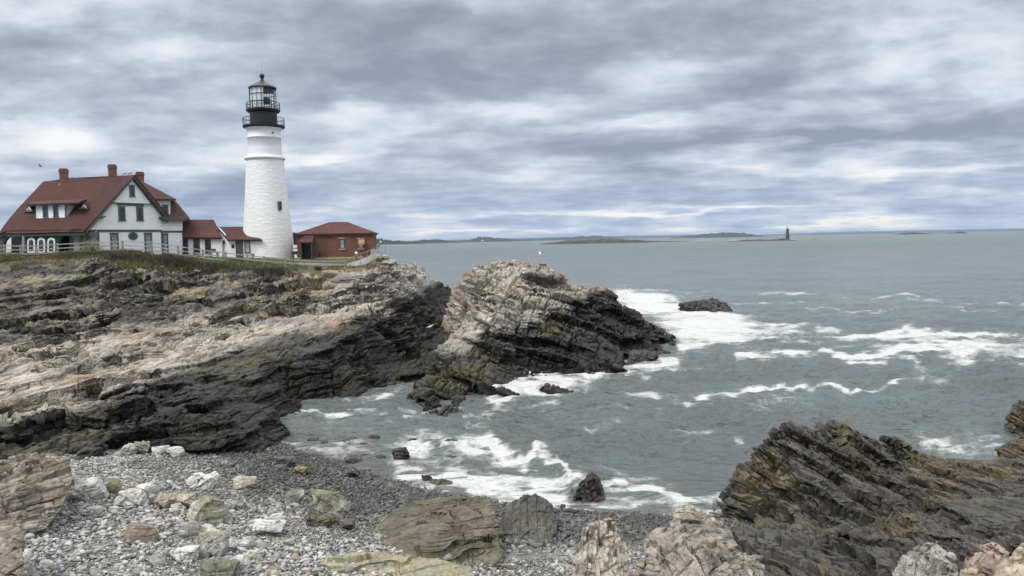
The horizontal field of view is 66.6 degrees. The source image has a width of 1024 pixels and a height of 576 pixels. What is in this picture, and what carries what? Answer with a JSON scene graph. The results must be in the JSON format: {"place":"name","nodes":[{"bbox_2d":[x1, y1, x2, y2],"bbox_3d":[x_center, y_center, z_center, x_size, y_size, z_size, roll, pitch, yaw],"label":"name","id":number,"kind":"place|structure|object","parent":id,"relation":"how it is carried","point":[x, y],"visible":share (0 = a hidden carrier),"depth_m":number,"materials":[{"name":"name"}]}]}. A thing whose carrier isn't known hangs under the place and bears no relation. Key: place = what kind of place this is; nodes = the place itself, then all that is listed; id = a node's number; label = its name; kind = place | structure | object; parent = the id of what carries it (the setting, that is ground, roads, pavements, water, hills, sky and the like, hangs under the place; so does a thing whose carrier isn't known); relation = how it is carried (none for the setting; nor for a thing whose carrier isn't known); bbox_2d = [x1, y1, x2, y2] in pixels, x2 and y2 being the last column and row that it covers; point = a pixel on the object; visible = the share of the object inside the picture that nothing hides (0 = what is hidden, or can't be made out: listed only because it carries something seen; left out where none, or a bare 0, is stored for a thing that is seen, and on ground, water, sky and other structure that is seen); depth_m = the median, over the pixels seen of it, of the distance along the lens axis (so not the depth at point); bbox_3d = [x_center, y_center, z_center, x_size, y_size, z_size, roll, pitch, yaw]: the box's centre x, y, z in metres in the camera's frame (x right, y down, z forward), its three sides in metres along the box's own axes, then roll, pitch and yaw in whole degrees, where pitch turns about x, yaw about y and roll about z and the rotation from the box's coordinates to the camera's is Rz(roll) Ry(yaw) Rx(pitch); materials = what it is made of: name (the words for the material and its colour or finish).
{"place":"outdoors","nodes":[
{"label":"outdoors","id":0,"kind":"place"},
{"bbox_2d":[0,254,451,459],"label":"headland terrain","id":1,"kind":"structure","parent":0,"point":[100,357],"depth_m":59.34,"materials":[{"name":"stone"}]},
{"bbox_2d":[0,253,28,261],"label":"shrub","id":2,"kind":"object","parent":1,"relation":"on","point":[7,257],"visible":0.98,"depth_m":85.22,"materials":[{"name":"green plant"}]},
{"bbox_2d":[53,250,79,257],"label":"shrub","id":3,"kind":"object","parent":1,"relation":"on","point":[60,254],"visible":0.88,"depth_m":85.48,"materials":[{"name":"green plant"}]},
{"bbox_2d":[77,238,104,254],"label":"shrub","id":4,"kind":"object","parent":1,"relation":"on","point":[93,249],"visible":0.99,"depth_m":86.14,"materials":[{"name":"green plant"}]},
{"bbox_2d":[0,164,189,255],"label":"keepers house","id":5,"kind":"structure","parent":1,"relation":"on","point":[110,207],"depth_m":95.52,"materials":[{"name":"white paint"}]},
{"bbox_2d":[27,238,34,252],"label":"oval window","id":6,"kind":"structure","parent":5,"relation":"in","point":[31,241],"depth_m":93.39,"materials":[{"name":"white paint"}]},
{"bbox_2d":[37,238,44,252],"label":"oval window","id":7,"kind":"structure","parent":5,"relation":"in","point":[41,241],"depth_m":93.03,"materials":[{"name":"white paint"}]},
{"bbox_2d":[42,206,47,217],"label":"window","id":8,"kind":"structure","parent":5,"relation":"in","point":[44,208],"depth_m":93.97,"materials":[{"name":"glass"}]},
{"bbox_2d":[47,238,54,251],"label":"oval window","id":9,"kind":"structure","parent":5,"relation":"in","point":[51,240],"depth_m":92.69,"materials":[{"name":"white paint"}]},
{"bbox_2d":[52,206,58,217],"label":"window","id":10,"kind":"structure","parent":5,"relation":"in","point":[55,208],"depth_m":93.60,"materials":[{"name":"glass"}]},
{"bbox_2d":[110,233,118,248],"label":"window","id":11,"kind":"structure","parent":5,"relation":"in","point":[113,236],"depth_m":94.43,"materials":[{"name":"glass"}]},
{"bbox_2d":[118,206,125,220],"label":"window","id":12,"kind":"structure","parent":5,"relation":"in","point":[121,209],"depth_m":95.12,"materials":[{"name":"glass"}]},
{"bbox_2d":[129,185,135,196],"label":"window","id":13,"kind":"structure","parent":5,"relation":"in","point":[131,187],"depth_m":96.03,"materials":[{"name":"glass"}]},
{"bbox_2d":[128,232,137,239],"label":"round window","id":14,"kind":"structure","parent":5,"relation":"in","point":[133,236],"depth_m":96.41,"materials":[{"name":"glass"}]},
{"bbox_2d":[136,206,143,220],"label":"window","id":15,"kind":"structure","parent":5,"relation":"in","point":[139,209],"depth_m":97.09,"materials":[{"name":"glass"}]},
{"bbox_2d":[144,233,152,252],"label":"window","id":16,"kind":"structure","parent":5,"relation":"in","point":[147,236],"depth_m":98.07,"materials":[{"name":"glass"}]},
{"bbox_2d":[162,233,168,253],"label":"window","id":17,"kind":"structure","parent":5,"relation":"in","point":[164,235],"depth_m":100.28,"materials":[{"name":"glass"}]},
{"bbox_2d":[162,204,168,213],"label":"window","id":18,"kind":"structure","parent":5,"relation":"in","point":[164,206],"depth_m":100.93,"materials":[{"name":"glass"}]},
{"bbox_2d":[99,250,127,257],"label":"shrub","id":19,"kind":"object","parent":1,"relation":"on","point":[109,253],"visible":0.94,"depth_m":85.11,"materials":[{"name":"green plant"}]},
{"bbox_2d":[0,236,345,268],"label":"wooden fence","id":20,"kind":"object","parent":1,"relation":"on","point":[57,248],"visible":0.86,"depth_m":87.72,"materials":[{"name":"grey wood"}]},
{"bbox_2d":[0,248,382,295],"bbox_3d":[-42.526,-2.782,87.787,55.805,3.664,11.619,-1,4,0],"label":"clifftop grass","id":21,"kind":"structure","parent":1,"relation":"on","point":[125,265],"depth_m":85.24,"materials":[{"name":"plant"}]},
{"bbox_2d":[182,220,222,256],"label":"service annex","id":22,"kind":"object","parent":1,"relation":"on","point":[202,234],"visible":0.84,"depth_m":103.03,"materials":[{"name":"white paint"}]},
{"bbox_2d":[183,239,188,253],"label":"window","id":23,"kind":"structure","parent":22,"relation":"in","point":[185,241],"depth_m":102.95,"materials":[{"name":"glass"}]},
{"bbox_2d":[193,239,199,253],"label":"window","id":24,"kind":"structure","parent":22,"relation":"in","point":[196,242],"depth_m":102.95,"materials":[{"name":"glass"}]},
{"bbox_2d":[204,239,211,253],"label":"window","id":25,"kind":"structure","parent":22,"relation":"in","point":[207,241],"depth_m":102.95,"materials":[{"name":"glass"}]},
{"bbox_2d":[217,227,263,257],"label":"tool shed","id":26,"kind":"structure","parent":1,"relation":"on","point":[237,240],"depth_m":102.45,"materials":[{"name":"white paint"}]},
{"bbox_2d":[235,241,243,257],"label":"door","id":27,"kind":"structure","parent":26,"relation":"in","point":[238,244],"depth_m":102.37,"materials":[{"name":"green paint"}]},
{"bbox_2d":[244,241,250,252],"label":"window","id":28,"kind":"structure","parent":26,"relation":"in","point":[246,243],"depth_m":102.37,"materials":[{"name":"glass"}]},
{"bbox_2d":[242,64,294,258],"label":"lighthouse","id":29,"kind":"object","parent":1,"relation":"on","point":[267,219],"visible":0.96,"depth_m":103.08,"materials":[{"name":"stone"}]},
{"bbox_2d":[296,271,339,295],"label":"gully grass","id":30,"kind":"structure","parent":1,"relation":"on","point":[314,286],"depth_m":81.05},
{"bbox_2d":[294,222,378,258],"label":"brick signal house","id":31,"kind":"structure","parent":1,"relation":"on","point":[337,240],"depth_m":101.16,"materials":[{"name":"brick"}]},
{"bbox_2d":[338,237,345,249],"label":"window","id":32,"kind":"structure","parent":31,"relation":"in","point":[342,239],"depth_m":101.13,"materials":[{"name":"glass"}]},
{"bbox_2d":[347,254,379,266],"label":"path","id":33,"kind":"structure","parent":0,"point":[366,260],"depth_m":92.34,"materials":[{"name":"concrete"}]},
{"bbox_2d":[346,245,385,268],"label":"metal railing","id":34,"kind":"object","parent":33,"relation":"on","point":[365,257],"visible":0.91,"depth_m":92.08,"materials":[{"name":"metal"}]},
{"bbox_2d":[0,438,754,575],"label":"beach","id":35,"kind":"structure","parent":0,"point":[258,537],"depth_m":25.61,"materials":[{"name":"gravel"}]},
{"bbox_2d":[0,520,25,575],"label":"crag","id":36,"kind":"structure","parent":35,"relation":"on","point":[12,544],"depth_m":19.31,"materials":[{"name":"stone"}]},
{"bbox_2d":[23,548,32,558],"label":"boulder","id":37,"kind":"object","parent":35,"relation":"on","point":[27,552],"visible":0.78,"depth_m":21.87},
{"bbox_2d":[23,563,32,571],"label":"boulder","id":38,"kind":"object","parent":35,"relation":"on","point":[28,567],"visible":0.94,"depth_m":20.82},
{"bbox_2d":[0,450,74,533],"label":"crag","id":39,"kind":"structure","parent":35,"relation":"on","point":[35,487],"depth_m":25.34,"materials":[{"name":"stone"}]},
{"bbox_2d":[75,549,85,554],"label":"boulder","id":40,"kind":"object","parent":35,"relation":"on","point":[80,552],"visible":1,"depth_m":22.34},
{"bbox_2d":[68,477,109,501],"bbox_3d":[-15.421,7.401,28.394,1.320,1.042,0.946,-1,4,0],"label":"boulder","id":41,"kind":"object","parent":35,"relation":"on","point":[91,488],"visible":0.84,"depth_m":28.10,"materials":[{"name":"stone"}]},
{"bbox_2d":[106,479,120,495],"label":"boulder","id":42,"kind":"object","parent":35,"relation":"on","point":[113,486],"visible":0.81,"depth_m":28.85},
{"bbox_2d":[116,541,125,546],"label":"boulder","id":43,"kind":"object","parent":35,"relation":"on","point":[120,544],"visible":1,"depth_m":23.18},
{"bbox_2d":[115,443,137,455],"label":"boulder","id":44,"kind":"object","parent":35,"relation":"on","point":[129,449],"visible":0.66,"depth_m":36.27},
{"bbox_2d":[113,481,156,507],"bbox_3d":[-13.630,7.604,28.198,1.529,1.039,1.029,-1,4,0],"label":"boulder","id":45,"kind":"object","parent":35,"relation":"on","point":[144,494],"visible":0.84,"depth_m":27.89,"materials":[{"name":"stone"}]},
{"bbox_2d":[123,521,159,544],"bbox_3d":[-11.411,7.580,23.997,0.987,0.684,0.584,-1,4,0],"label":"boulder","id":46,"kind":"object","parent":35,"relation":"on","point":[141,531],"visible":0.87,"depth_m":23.81,"materials":[{"name":"stone"}]},
{"bbox_2d":[132,440,150,454],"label":"boulder","id":47,"kind":"object","parent":35,"relation":"on","point":[143,445],"visible":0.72,"depth_m":36.74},
{"bbox_2d":[139,516,165,532],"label":"boulder","id":48,"kind":"object","parent":35,"relation":"on","point":[159,526],"visible":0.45,"depth_m":24.73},
{"bbox_2d":[146,554,164,566],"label":"boulder","id":49,"kind":"object","parent":35,"relation":"on","point":[156,560],"visible":1,"depth_m":21.84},
{"bbox_2d":[151,445,169,454],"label":"boulder","id":50,"kind":"object","parent":35,"relation":"on","point":[158,450],"visible":0.91,"depth_m":36.30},
{"bbox_2d":[166,446,184,457],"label":"boulder","id":51,"kind":"object","parent":35,"relation":"on","point":[177,451],"visible":0.94,"depth_m":36.28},
{"bbox_2d":[154,492,199,507],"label":"boulder","id":52,"kind":"object","parent":35,"relation":"on","point":[166,500],"visible":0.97,"depth_m":27.84,"materials":[{"name":"stone"}]},
{"bbox_2d":[169,502,185,513],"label":"boulder","id":53,"kind":"object","parent":35,"relation":"on","point":[176,507],"visible":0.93,"depth_m":27.16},
{"bbox_2d":[170,545,199,562],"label":"boulder","id":54,"kind":"object","parent":35,"relation":"on","point":[186,554],"visible":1,"depth_m":22.31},
{"bbox_2d":[178,520,202,539],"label":"boulder","id":55,"kind":"object","parent":35,"relation":"on","point":[188,530],"visible":0.84,"depth_m":24.33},
{"bbox_2d":[185,471,219,489],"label":"boulder","id":56,"kind":"object","parent":35,"relation":"on","point":[201,480],"visible":0.87,"depth_m":31.17,"materials":[{"name":"stone"}]},
{"bbox_2d":[187,495,226,526],"bbox_3d":[-10.307,7.519,26.198,1.245,0.994,0.886,-1,4,0],"label":"boulder","id":57,"kind":"object","parent":35,"relation":"on","point":[204,509],"visible":0.94,"depth_m":25.99,"materials":[{"name":"stone"}]},
{"bbox_2d":[201,523,218,532],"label":"boulder","id":58,"kind":"object","parent":35,"relation":"on","point":[207,527],"visible":0.5,"depth_m":24.70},
{"bbox_2d":[193,530,229,557],"bbox_3d":[-9.005,7.650,23.100,1.153,0.713,0.851,-1,4,0],"label":"boulder","id":59,"kind":"object","parent":35,"relation":"on","point":[213,543],"visible":0.81,"depth_m":22.95,"materials":[{"name":"stone"}]},
{"bbox_2d":[197,558,241,575],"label":"boulder","id":60,"kind":"object","parent":35,"relation":"on","point":[217,567],"visible":1,"depth_m":20.82,"materials":[{"name":"stone"}]},
{"bbox_2d":[228,537,239,548],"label":"boulder","id":61,"kind":"object","parent":35,"relation":"on","point":[233,542],"visible":0.5,"depth_m":23.69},
{"bbox_2d":[224,499,245,510],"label":"boulder","id":62,"kind":"object","parent":35,"relation":"on","point":[237,505],"visible":0.95,"depth_m":28.16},
{"bbox_2d":[229,554,250,570],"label":"boulder","id":63,"kind":"object","parent":35,"relation":"on","point":[245,562],"visible":0.56,"depth_m":21.91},
{"bbox_2d":[237,536,252,548],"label":"boulder","id":64,"kind":"object","parent":35,"relation":"on","point":[246,542],"visible":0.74,"depth_m":23.68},
{"bbox_2d":[233,475,258,489],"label":"boulder","id":65,"kind":"object","parent":35,"relation":"on","point":[244,482],"visible":0.91,"depth_m":31.60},
{"bbox_2d":[244,548,263,560],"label":"boulder","id":66,"kind":"object","parent":35,"relation":"on","point":[256,553],"visible":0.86,"depth_m":22.70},
{"bbox_2d":[252,519,285,531],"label":"boulder","id":67,"kind":"object","parent":35,"relation":"on","point":[268,525],"visible":1,"depth_m":25.09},
{"bbox_2d":[270,513,283,519],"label":"boulder","id":68,"kind":"object","parent":35,"relation":"on","point":[276,516],"visible":0.34,"depth_m":26.37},
{"bbox_2d":[274,464,287,471],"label":"boulder","id":69,"kind":"object","parent":35,"relation":"on","point":[280,467],"visible":0.88,"depth_m":35.50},
{"bbox_2d":[274,456,298,465],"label":"boulder","id":70,"kind":"object","parent":35,"relation":"on","point":[288,460],"visible":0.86,"depth_m":36.48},
{"bbox_2d":[286,488,303,503],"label":"boulder","id":71,"kind":"object","parent":35,"relation":"on","point":[293,495],"visible":0.82,"depth_m":29.93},
{"bbox_2d":[294,465,310,473],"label":"boulder","id":72,"kind":"object","parent":35,"relation":"on","point":[300,469],"visible":0.99,"depth_m":35.31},
{"bbox_2d":[305,510,338,527],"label":"boulder","id":73,"kind":"object","parent":35,"relation":"on","point":[314,519],"visible":0.92,"depth_m":26.68,"materials":[{"name":"stone"}]},
{"bbox_2d":[310,489,350,512],"bbox_3d":[-6.795,7.963,29.089,1.500,0.993,1.040,-1,4,0],"label":"boulder","id":74,"kind":"object","parent":35,"relation":"on","point":[326,501],"visible":0.91,"depth_m":28.66,"materials":[{"name":"stone"}]},
{"bbox_2d":[339,518,355,529],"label":"boulder","id":75,"kind":"object","parent":35,"relation":"on","point":[346,523],"visible":0.98,"depth_m":26.47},
{"bbox_2d":[344,455,361,462],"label":"boulder","id":76,"kind":"object","parent":35,"relation":"on","point":[353,458],"visible":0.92,"depth_m":39.01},
{"bbox_2d":[345,466,372,478],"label":"boulder","id":77,"kind":"object","parent":35,"relation":"on","point":[359,472],"visible":0.99,"depth_m":35.65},
{"bbox_2d":[319,551,473,575],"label":"ledge rock","id":78,"kind":"object","parent":35,"relation":"on","point":[407,565],"visible":0.88,"depth_m":22.30,"materials":[{"name":"stone"}]},
{"bbox_2d":[421,475,431,480],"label":"boulder","id":79,"kind":"object","parent":35,"relation":"on","point":[426,477],"visible":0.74,"depth_m":35.66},
{"bbox_2d":[373,496,503,575],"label":"ledge rock","id":80,"kind":"object","parent":35,"relation":"on","point":[462,529],"visible":0.79,"depth_m":25.36,"materials":[{"name":"stone"}]},
{"bbox_2d":[430,479,452,484],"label":"boulder","id":81,"kind":"object","parent":35,"relation":"on","point":[440,482],"visible":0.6,"depth_m":35.28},
{"bbox_2d":[501,493,556,540],"bbox_3d":[0.578,8.259,27.355,1.930,0.890,4.210,-1,4,0],"label":"ledge rock","id":82,"kind":"object","parent":35,"relation":"on","point":[526,516],"visible":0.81,"depth_m":27.33,"materials":[{"name":"stone"}]},
{"bbox_2d":[571,518,629,575],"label":"crag","id":83,"kind":"structure","parent":35,"relation":"on","point":[602,549],"depth_m":18.70,"materials":[{"name":"stone"}]},
{"bbox_2d":[631,554,663,575],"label":"crag","id":84,"kind":"structure","parent":35,"relation":"on","point":[647,565],"depth_m":16.96,"materials":[{"name":"stone"}]},
{"bbox_2d":[642,525,730,575],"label":"crag","id":85,"kind":"structure","parent":35,"relation":"on","point":[681,550],"depth_m":18.09,"materials":[{"name":"stone"}]},
{"bbox_2d":[669,505,740,554],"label":"crag","id":86,"kind":"structure","parent":35,"relation":"on","point":[718,531],"depth_m":19.97,"materials":[{"name":"stone"}]},
{"bbox_2d":[713,551,764,575],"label":"crag","id":87,"kind":"structure","parent":35,"relation":"on","point":[739,563],"depth_m":16.95,"materials":[{"name":"stone"}]},
{"bbox_2d":[376,238,422,244],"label":"hills","id":88,"kind":"structure","parent":0,"point":[386,242],"depth_m":4208.45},
{"bbox_2d":[414,239,463,242],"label":"hills","id":89,"kind":"structure","parent":0,"point":[433,241],"depth_m":5211.52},
{"bbox_2d":[454,236,530,241],"bbox_3d":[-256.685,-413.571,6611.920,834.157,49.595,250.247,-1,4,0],"label":"hills","id":90,"kind":"structure","parent":0,"point":[485,239],"depth_m":6525.44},
{"bbox_2d":[0,0,1023,240],"label":"sky","id":91,"kind":"structure","parent":0,"point":[405,120],"materials":[{"name":"grey"}]},
{"bbox_2d":[446,235,689,240],"bbox_3d":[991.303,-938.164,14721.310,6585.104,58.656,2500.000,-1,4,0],"label":"hills","id":92,"kind":"structure","parent":0,"point":[649,236],"depth_m":14005.28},
{"bbox_2d":[514,235,622,240],"bbox_3d":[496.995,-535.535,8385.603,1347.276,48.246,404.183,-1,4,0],"label":"hills","id":93,"kind":"structure","parent":0,"point":[593,237],"depth_m":8258.56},
{"bbox_2d":[540,239,652,244],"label":"island","id":94,"kind":"structure","parent":0,"point":[589,241],"depth_m":1759.73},
{"bbox_2d":[279,231,1023,518],"bbox_3d":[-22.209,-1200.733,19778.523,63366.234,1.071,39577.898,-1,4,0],"label":"sea","id":95,"kind":"structure","parent":0,"point":[916,341],"depth_m":60.05,"materials":[{"name":"liquid"}]},
{"bbox_2d":[307,436,318,440],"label":"boulder","id":96,"kind":"object","parent":95,"relation":"in","point":[313,438],"visible":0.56,"depth_m":43.32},
{"bbox_2d":[369,434,379,438],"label":"boulder","id":97,"kind":"object","parent":95,"relation":"in","point":[373,436],"visible":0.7,"depth_m":43.36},
{"bbox_2d":[392,447,409,459],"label":"boulder","id":98,"kind":"object","parent":95,"relation":"in","point":[400,453],"visible":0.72,"depth_m":38.93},
{"bbox_2d":[406,259,675,416],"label":"sea stack","id":99,"kind":"object","parent":95,"relation":"in","point":[505,322],"visible":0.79,"depth_m":69.52,"materials":[{"name":"stone"}]},
{"bbox_2d":[573,472,605,502],"bbox_3d":[3.204,8.727,33.082,1.463,1.343,2.215,-1,4,0],"label":"tide rock","id":100,"kind":"object","parent":95,"relation":"in","point":[590,488],"visible":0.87,"depth_m":32.89,"materials":[{"name":"stone"}]},
{"bbox_2d":[525,288,675,377],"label":"spray","id":101,"kind":"object","parent":95,"relation":"on","point":[621,299],"visible":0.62,"depth_m":86.47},
{"bbox_2d":[626,349,658,364],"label":"tide rock","id":102,"kind":"object","parent":95,"relation":"in","point":[637,356],"visible":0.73,"depth_m":69.29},
{"bbox_2d":[678,297,732,311],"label":"tide rock","id":103,"kind":"object","parent":95,"relation":"in","point":[712,305],"visible":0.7,"depth_m":115.56,"materials":[{"name":"stone"}]},
{"bbox_2d":[728,238,793,241],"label":"reef","id":104,"kind":"object","parent":95,"relation":"in","point":[782,239],"visible":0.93,"depth_m":1564.53},
{"bbox_2d":[994,435,1023,459],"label":"tide rock","id":105,"kind":"object","parent":95,"relation":"in","point":[1012,449],"visible":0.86,"depth_m":37.62,"materials":[{"name":"stone"}]},
{"bbox_2d":[1004,400,1023,437],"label":"tide rock","id":106,"kind":"object","parent":95,"relation":"in","point":[1014,418],"visible":0.85,"depth_m":41.91,"materials":[{"name":"stone"}]},
{"bbox_2d":[675,232,768,237],"bbox_3d":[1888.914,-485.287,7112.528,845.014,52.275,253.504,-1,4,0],"label":"hills","id":107,"kind":"structure","parent":0,"point":[721,235],"depth_m":7025.89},
{"bbox_2d":[714,419,1023,575],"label":"rock outcrop","id":108,"kind":"object","parent":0,"point":[831,497],"visible":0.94,"depth_m":28.47,"materials":[{"name":"stone"}]},
{"bbox_2d":[892,540,958,575],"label":"crag","id":109,"kind":"structure","parent":108,"relation":"on","point":[925,560],"depth_m":17.31,"materials":[{"name":"stone"}]},
{"bbox_2d":[959,542,1009,575],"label":"crag","id":110,"kind":"structure","parent":108,"relation":"on","point":[989,558],"depth_m":16.55,"materials":[{"name":"stone"}]},
{"bbox_2d":[993,543,1023,575],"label":"crag","id":111,"kind":"structure","parent":108,"relation":"on","point":[1013,565],"depth_m":15.62,"materials":[{"name":"stone"}]},
{"bbox_2d":[762,228,1023,235],"bbox_3d":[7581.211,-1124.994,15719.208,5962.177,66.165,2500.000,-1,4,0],"label":"hills","id":112,"kind":"structure","parent":0,"point":[926,231],"depth_m":14879.01,"materials":[{"name":"grey"}]},
{"bbox_2d":[895,232,930,234],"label":"island","id":113,"kind":"structure","parent":0,"point":[906,233],"depth_m":5207.00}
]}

